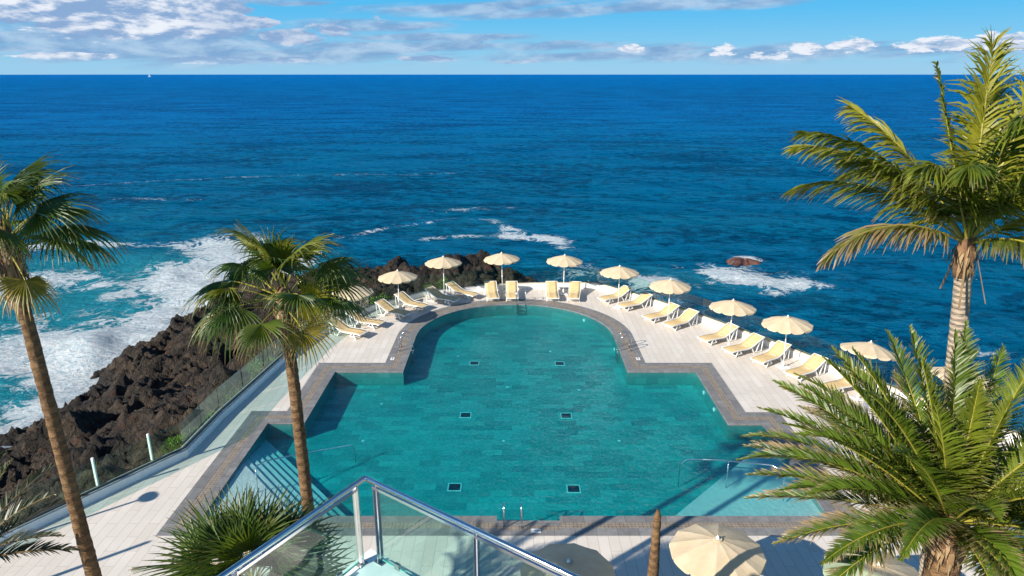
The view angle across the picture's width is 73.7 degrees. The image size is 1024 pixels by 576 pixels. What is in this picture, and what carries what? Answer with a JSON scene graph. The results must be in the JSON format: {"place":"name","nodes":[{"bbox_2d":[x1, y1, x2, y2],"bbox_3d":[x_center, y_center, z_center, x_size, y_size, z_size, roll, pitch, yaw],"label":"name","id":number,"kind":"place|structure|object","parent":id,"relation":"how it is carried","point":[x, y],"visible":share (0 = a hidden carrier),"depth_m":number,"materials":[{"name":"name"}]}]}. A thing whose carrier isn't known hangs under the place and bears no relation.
{"place":"outdoors","nodes":[
{"label":"outdoors","id":0,"kind":"place"},
{"bbox_2d":[0,249,537,530],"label":"rock shore","id":1,"kind":"structure","parent":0,"point":[158,384],"depth_m":33.68,"materials":[{"name":"black stone"}]},
{"bbox_2d":[13,357,275,521],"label":"dry weeds","id":2,"kind":"object","parent":1,"relation":"on","point":[274,358],"visible":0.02,"depth_m":26.01,"materials":[{"name":"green plant"}]},
{"bbox_2d":[161,433,190,454],"bbox_3d":[-12.270,5.729,25.047,0.774,0.727,1.215,14,23,39],"label":"shrub","id":3,"kind":"object","parent":1,"relation":"on","point":[176,443],"visible":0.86,"depth_m":24.93,"materials":[{"name":"green plant"}]},
{"bbox_2d":[202,410,215,423],"bbox_3d":[-11.880,5.307,27.520,1.230,0.761,1.224,0,17,0],"label":"shrub","id":4,"kind":"object","parent":1,"relation":"on","point":[210,415],"visible":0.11,"depth_m":27.47,"materials":[{"name":"green plant"}]},
{"bbox_2d":[245,354,273,376],"bbox_3d":[-11.482,3.579,30.916,1.456,1.072,1.445,0,17,0],"label":"shrub","id":5,"kind":"object","parent":1,"relation":"on","point":[253,366],"visible":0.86,"depth_m":30.78,"materials":[{"name":"green plant"}]},
{"bbox_2d":[366,292,394,304],"bbox_3d":[-7.619,0.930,39.800,1.807,1.340,1.757,0,17,0],"label":"shrub","id":6,"kind":"object","parent":1,"relation":"on","point":[379,298],"visible":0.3,"depth_m":39.80,"materials":[{"name":"green plant"}]},
{"bbox_2d":[421,277,448,290],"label":"shrub","id":7,"kind":"object","parent":1,"relation":"on","point":[438,284],"visible":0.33,"depth_m":41.75,"materials":[{"name":"green plant"}]},
{"bbox_2d":[342,548,419,575],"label":"terrace","id":8,"kind":"structure","parent":0,"point":[370,568],"depth_m":7.90,"materials":[{"name":"white paint"}]},
{"bbox_2d":[217,475,578,575],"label":"balustrade","id":9,"kind":"object","parent":8,"relation":"on","point":[514,551],"visible":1,"depth_m":7.08,"materials":[{"name":"metal"}]},
{"bbox_2d":[0,74,1023,448],"bbox_3d":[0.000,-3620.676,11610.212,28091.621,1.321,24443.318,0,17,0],"label":"sea","id":10,"kind":"structure","parent":0,"point":[686,178],"depth_m":113.28,"materials":[{"name":"liquid"}]},
{"bbox_2d":[726,257,760,265],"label":"sea rock","id":11,"kind":"object","parent":10,"relation":"in","point":[736,261],"visible":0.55,"depth_m":68.49,"materials":[{"name":"brown stone"}]},
{"bbox_2d":[0,289,1023,575],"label":"pool deck","id":12,"kind":"structure","parent":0,"point":[126,523],"depth_m":20.56,"materials":[{"name":"tile"}]},
{"bbox_2d":[0,448,88,567],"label":"date palm","id":13,"kind":"object","parent":12,"relation":"on","point":[29,483],"visible":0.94,"depth_m":10.96,"materials":[{"name":"green plant"}]},
{"bbox_2d":[0,150,129,575],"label":"fan palm","id":14,"kind":"object","parent":12,"relation":"on","point":[20,193],"visible":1,"depth_m":9.65,"materials":[{"name":"green plant"}]},
{"bbox_2d":[128,481,355,575],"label":"fan palm","id":15,"kind":"object","parent":12,"relation":"on","point":[231,537],"visible":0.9,"depth_m":10.06,"materials":[{"name":"green plant"}]},
{"bbox_2d":[178,219,383,524],"bbox_3d":[-3.662,3.791,12.085,2.876,10.338,2.713,12,21,34],"label":"fan palm","id":16,"kind":"object","parent":12,"relation":"on","point":[283,255],"visible":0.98,"depth_m":10.56,"materials":[{"name":"green plant"}]},
{"bbox_2d":[328,317,368,339],"bbox_3d":[-8.141,2.018,33.867,2.020,0.714,0.721,8,19,25],"label":"sun lounger","id":17,"kind":"object","parent":12,"relation":"on","point":[346,328],"visible":0.88,"depth_m":33.86,"materials":[{"name":"yellow fabric"}]},
{"bbox_2d":[332,286,373,327],"bbox_3d":[-7.925,1.000,34.159,2.128,2.455,2.128,-14,22,-35],"label":"parasol","id":18,"kind":"object","parent":12,"relation":"on","point":[366,293],"visible":0.35,"depth_m":33.46,"materials":[{"name":"fabric"}]},
{"bbox_2d":[345,311,385,329],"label":"sun lounger","id":19,"kind":"object","parent":12,"relation":"on","point":[373,321],"visible":0.72,"depth_m":35.08,"materials":[{"name":"yellow fabric"}]},
{"bbox_2d":[374,299,411,319],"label":"sun lounger","id":20,"kind":"object","parent":12,"relation":"on","point":[385,305],"visible":0.99,"depth_m":36.65,"materials":[{"name":"beige fabric"}]},
{"bbox_2d":[378,269,416,314],"bbox_3d":[-6.108,0.183,36.765,2.129,2.455,2.128,-6,17,-20],"label":"parasol","id":21,"kind":"object","parent":12,"relation":"on","point":[397,276],"visible":0.91,"depth_m":36.06,"materials":[{"name":"beige fabric"}]},
{"bbox_2d":[394,291,428,311],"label":"sun lounger","id":22,"kind":"object","parent":12,"relation":"on","point":[405,298],"visible":0.97,"depth_m":37.93,"materials":[{"name":"beige fabric"}]},
{"bbox_2d":[425,286,460,305],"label":"sun lounger","id":23,"kind":"object","parent":12,"relation":"on","point":[435,292],"visible":1,"depth_m":38.90,"materials":[{"name":"beige fabric"}]},
{"bbox_2d":[425,256,461,293],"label":"parasol","id":24,"kind":"object","parent":12,"relation":"on","point":[443,262],"visible":0.91,"depth_m":38.81,"materials":[{"name":"beige fabric"}]},
{"bbox_2d":[445,281,479,299],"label":"sun lounger","id":25,"kind":"object","parent":12,"relation":"on","point":[455,287],"visible":0.97,"depth_m":39.83,"materials":[{"name":"yellow fabric"}]},
{"bbox_2d":[484,281,498,300],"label":"sun lounger","id":26,"kind":"object","parent":12,"relation":"on","point":[491,291],"visible":1,"depth_m":39.87,"materials":[{"name":"yellow fabric"}]},
{"bbox_2d":[484,252,519,292],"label":"parasol","id":27,"kind":"object","parent":12,"relation":"on","point":[501,258],"visible":0.98,"depth_m":39.67,"materials":[{"name":"beige fabric"}]},
{"bbox_2d":[0,282,1022,543],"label":"perimeter wall","id":28,"kind":"structure","parent":12,"relation":"on","point":[172,458],"depth_m":26.85,"materials":[{"name":"white paint"}]},
{"bbox_2d":[0,282,1017,532],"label":"glass screen","id":29,"kind":"object","parent":28,"relation":"on","point":[250,384],"visible":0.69,"depth_m":23.21,"materials":[{"name":"clear glass"}]},
{"bbox_2d":[506,281,518,300],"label":"sun lounger","id":30,"kind":"object","parent":12,"relation":"on","point":[511,287],"visible":0.98,"depth_m":39.92,"materials":[{"name":"yellow fabric"}]},
{"bbox_2d":[156,299,869,535],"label":"swimming pool","id":31,"kind":"structure","parent":12,"relation":"in","point":[541,462],"depth_m":25.29,"materials":[{"name":"liquid"}]},
{"bbox_2d":[255,444,355,492],"bbox_3d":[-6.800,5.845,22.657,0.248,1.391,3.614,16,23,41],"label":"stair handrail","id":32,"kind":"object","parent":31,"relation":"on","point":[295,454],"visible":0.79,"depth_m":22.21,"materials":[{"name":"metal"}]},
{"bbox_2d":[399,332,414,362],"bbox_3d":[-4.974,2.807,32.215,0.688,1.412,0.600,0,17,0],"label":"pool ladder","id":33,"kind":"object","parent":31,"relation":"attached to","point":[413,353],"visible":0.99,"depth_m":32.16,"materials":[{"name":"metal"}]},
{"bbox_2d":[447,483,461,490],"bbox_3d":[-1.900,6.588,22.606,0.460,0.014,0.460,0,17,0],"label":"floor drain","id":34,"kind":"object","parent":31,"relation":"on","point":[454,486],"visible":1,"depth_m":22.60,"materials":[{"name":"metal"}]},
{"bbox_2d":[459,412,471,417],"bbox_3d":[-1.860,5.093,27.377,0.460,0.014,0.460,0,17,0],"label":"floor drain","id":35,"kind":"object","parent":31,"relation":"on","point":[465,414],"visible":1,"depth_m":27.41,"materials":[{"name":"metal"}]},
{"bbox_2d":[469,361,478,364],"bbox_3d":[-1.780,3.552,32.291,0.460,0.014,0.460,0,17,0],"label":"floor drain","id":36,"kind":"object","parent":31,"relation":"on","point":[474,363],"visible":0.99,"depth_m":32.25,"materials":[{"name":"metal"}]},
{"bbox_2d":[502,502,522,528],"bbox_3d":[0.020,6.733,19.719,0.600,1.271,0.481,0,17,0],"label":"pool ladder","id":37,"kind":"object","parent":31,"relation":"attached to","point":[504,527],"visible":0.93,"depth_m":19.44,"materials":[{"name":"metal"}]},
{"bbox_2d":[208,306,824,520],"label":"pool water","id":38,"kind":"structure","parent":31,"relation":"in","point":[604,331],"depth_m":28.73,"materials":[{"name":"teal liquid"}]},
{"bbox_2d":[516,289,525,314],"bbox_3d":[0.500,0.771,38.707,0.600,1.412,0.688,0,17,0],"label":"pool ladder","id":39,"kind":"object","parent":31,"relation":"attached to","point":[520,306],"visible":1,"depth_m":38.50,"materials":[{"name":"metal"}]},
{"bbox_2d":[531,529,540,532],"bbox_3d":[0.680,6.898,19.412,0.280,0.010,0.170,0,17,0],"label":"depth marker","id":40,"kind":"object","parent":31,"relation":"on","point":[535,530],"visible":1,"depth_m":19.39,"materials":[{"name":"white tile"}]},
{"bbox_2d":[554,361,564,365],"bbox_3d":[2.250,3.567,32.243,0.460,0.014,0.460,0,17,0],"label":"floor drain","id":41,"kind":"object","parent":31,"relation":"on","point":[559,363],"visible":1,"depth_m":32.25,"materials":[{"name":"metal"}]},
{"bbox_2d":[560,413,571,418],"bbox_3d":[2.170,5.108,27.329,0.460,0.014,0.460,0,17,0],"label":"floor drain","id":42,"kind":"object","parent":31,"relation":"on","point":[566,415],"visible":1,"depth_m":27.32,"materials":[{"name":"metal"}]},
{"bbox_2d":[566,485,580,492],"bbox_3d":[2.030,6.618,22.511,0.460,0.014,0.460,0,17,0],"label":"floor drain","id":43,"kind":"object","parent":31,"relation":"on","point":[573,488],"visible":1,"depth_m":22.49,"materials":[{"name":"metal"}]},
{"bbox_2d":[615,332,631,363],"bbox_3d":[5.274,2.807,32.215,0.688,1.412,0.600,0,17,0],"label":"pool ladder","id":44,"kind":"object","parent":31,"relation":"attached to","point":[617,355],"visible":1,"depth_m":32.24,"materials":[{"name":"metal"}]},
{"bbox_2d":[678,459,783,500],"bbox_3d":[7.021,6.086,21.855,3.261,1.410,0.455,9,20,26],"label":"ramp handrail","id":45,"kind":"object","parent":31,"relation":"on","point":[728,467],"visible":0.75,"depth_m":21.80,"materials":[{"name":"metal"}]},
{"bbox_2d":[545,281,558,300],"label":"sun lounger","id":46,"kind":"object","parent":12,"relation":"on","point":[551,291],"visible":1,"depth_m":39.87,"materials":[{"name":"yellow fabric"}]},
{"bbox_2d":[547,254,582,295],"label":"parasol","id":47,"kind":"object","parent":12,"relation":"on","point":[564,260],"visible":0.99,"depth_m":39.21,"materials":[{"name":"beige fabric"}]},
{"bbox_2d":[520,543,614,575],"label":"parasol","id":48,"kind":"object","parent":12,"relation":"on","point":[579,560],"visible":0.87,"depth_m":14.96,"materials":[{"name":"beige fabric"}]},
{"bbox_2d":[567,281,580,301],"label":"sun lounger","id":49,"kind":"object","parent":12,"relation":"on","point":[574,291],"visible":1,"depth_m":39.81,"materials":[{"name":"yellow fabric"}]},
{"bbox_2d":[597,285,632,304],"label":"sun lounger","id":50,"kind":"object","parent":12,"relation":"on","point":[624,290],"visible":0.94,"depth_m":39.07,"materials":[{"name":"beige fabric"}]},
{"bbox_2d":[600,265,638,308],"bbox_3d":[5.890,-0.083,37.614,2.128,2.455,2.128,11,20,34],"label":"parasol","id":51,"kind":"object","parent":12,"relation":"on","point":[618,272],"visible":0.99,"depth_m":36.93,"materials":[{"name":"beige fabric"}]},
{"bbox_2d":[616,292,652,311],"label":"sun lounger","id":52,"kind":"object","parent":12,"relation":"on","point":[641,299],"visible":1,"depth_m":37.89,"materials":[{"name":"beige fabric"}]},
{"bbox_2d":[647,509,660,575],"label":"bare palm trunk","id":53,"kind":"object","parent":12,"relation":"on","point":[653,563],"visible":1,"depth_m":12.71,"materials":[{"name":"brown plant"}]},
{"bbox_2d":[642,302,679,323],"bbox_3d":[7.863,1.328,36.066,2.020,0.714,0.721,-10,20,-28],"label":"sun lounger","id":54,"kind":"object","parent":12,"relation":"on","point":[663,312],"visible":0.93,"depth_m":36.09,"materials":[{"name":"beige fabric"}]},
{"bbox_2d":[649,278,690,322],"bbox_3d":[8.100,0.672,35.205,2.128,2.455,2.128,12,21,32],"label":"parasol","id":55,"kind":"object","parent":12,"relation":"on","point":[670,286],"visible":0.95,"depth_m":34.50,"materials":[{"name":"beige fabric"}]},
{"bbox_2d":[662,308,699,330],"bbox_3d":[8.667,1.638,35.078,2.020,0.714,0.721,-12,21,-34],"label":"sun lounger","id":56,"kind":"object","parent":12,"relation":"on","point":[687,316],"visible":1,"depth_m":35.16,"materials":[{"name":"beige fabric"}]},
{"bbox_2d":[669,524,766,575],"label":"parasol","id":57,"kind":"object","parent":12,"relation":"on","point":[708,550],"visible":1,"depth_m":15.27,"materials":[{"name":"beige fabric"}]},
{"bbox_2d":[697,322,738,345],"bbox_3d":[9.995,2.253,33.117,2.020,0.714,0.721,-9,19,-26],"label":"sun lounger","id":58,"kind":"object","parent":12,"relation":"on","point":[723,332],"visible":0.98,"depth_m":33.13,"materials":[{"name":"yellow fabric"}]},
{"bbox_2d":[709,299,756,346],"bbox_3d":[10.264,1.677,32.002,2.128,2.455,2.128,-4,16,-16],"label":"parasol","id":59,"kind":"object","parent":12,"relation":"on","point":[731,307],"visible":0.9,"depth_m":31.33,"materials":[{"name":"beige fabric"}]},
{"bbox_2d":[721,332,764,357],"bbox_3d":[10.750,2.673,31.777,2.020,0.714,0.721,-9,19,-26],"label":"sun lounger","id":60,"kind":"object","parent":12,"relation":"on","point":[751,341],"visible":1,"depth_m":31.80,"materials":[{"name":"yellow fabric"}]},
{"bbox_2d":[750,340,791,367],"bbox_3d":[11.662,2.991,30.762,2.020,0.714,0.721,-12,21,-33],"label":"sun lounger","id":61,"kind":"object","parent":12,"relation":"on","point":[775,351],"visible":0.96,"depth_m":30.82,"materials":[{"name":"yellow fabric"}]},
{"bbox_2d":[761,315,812,369],"bbox_3d":[11.970,2.341,29.883,2.128,2.455,2.128,-7,17,-16],"label":"parasol","id":62,"kind":"object","parent":12,"relation":"on","point":[787,324],"visible":1,"depth_m":29.26,"materials":[{"name":"beige fabric"}]},
{"bbox_2d":[783,353,828,381],"bbox_3d":[12.619,3.436,29.342,2.020,0.714,0.721,-10,20,-29],"label":"sun lounger","id":63,"kind":"object","parent":12,"relation":"on","point":[813,362],"visible":0.94,"depth_m":29.39,"materials":[{"name":"yellow fabric"}]},
{"bbox_2d":[823,371,869,391],"bbox_3d":[13.654,3.845,28.040,2.020,0.714,0.721,-7,19,-22],"label":"sun lounger","id":64,"kind":"object","parent":12,"relation":"on","point":[841,383],"visible":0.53,"depth_m":27.98,"materials":[{"name":"beige fabric"}]},
{"bbox_2d":[840,340,897,400],"bbox_3d":[13.958,3.248,27.049,2.128,2.455,2.128,4,11,-19],"label":"parasol","id":65,"kind":"object","parent":12,"relation":"on","point":[871,349],"visible":0.84,"depth_m":26.44,"materials":[{"name":"beige fabric"}]},
{"bbox_2d":[863,392,876,413],"bbox_3d":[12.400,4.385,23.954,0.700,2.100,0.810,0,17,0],"label":"sun lounger","id":66,"kind":"object","parent":12,"relation":"on","point":[866,404],"visible":0.06,"depth_m":23.87,"materials":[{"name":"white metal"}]},
{"bbox_2d":[822,546,918,575],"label":"parasol","id":67,"kind":"object","parent":12,"relation":"on","point":[897,568],"visible":0.52,"depth_m":14.73,"materials":[{"name":"beige fabric"}]},
{"bbox_2d":[736,320,1023,575],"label":"date palm","id":68,"kind":"object","parent":12,"relation":"on","point":[936,479],"visible":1,"depth_m":10.28,"materials":[{"name":"green plant"}]},
{"bbox_2d":[781,24,1023,575],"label":"coconut palm","id":69,"kind":"object","parent":12,"relation":"on","point":[981,187],"visible":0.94,"depth_m":11.40,"materials":[{"name":"green plant"}]},
{"bbox_2d":[931,367,996,389],"bbox_3d":[16.142,3.977,24.700,2.128,2.455,2.128,5,14,-8],"label":"parasol","id":70,"kind":"object","parent":12,"relation":"on","point":[940,374],"visible":0.06,"depth_m":24.46,"materials":[{"name":"beige fabric"}]},
{"bbox_2d":[0,0,1023,74],"label":"sky","id":71,"kind":"structure","parent":0,"point":[38,37],"materials":[{"name":"blue"}]}
]}

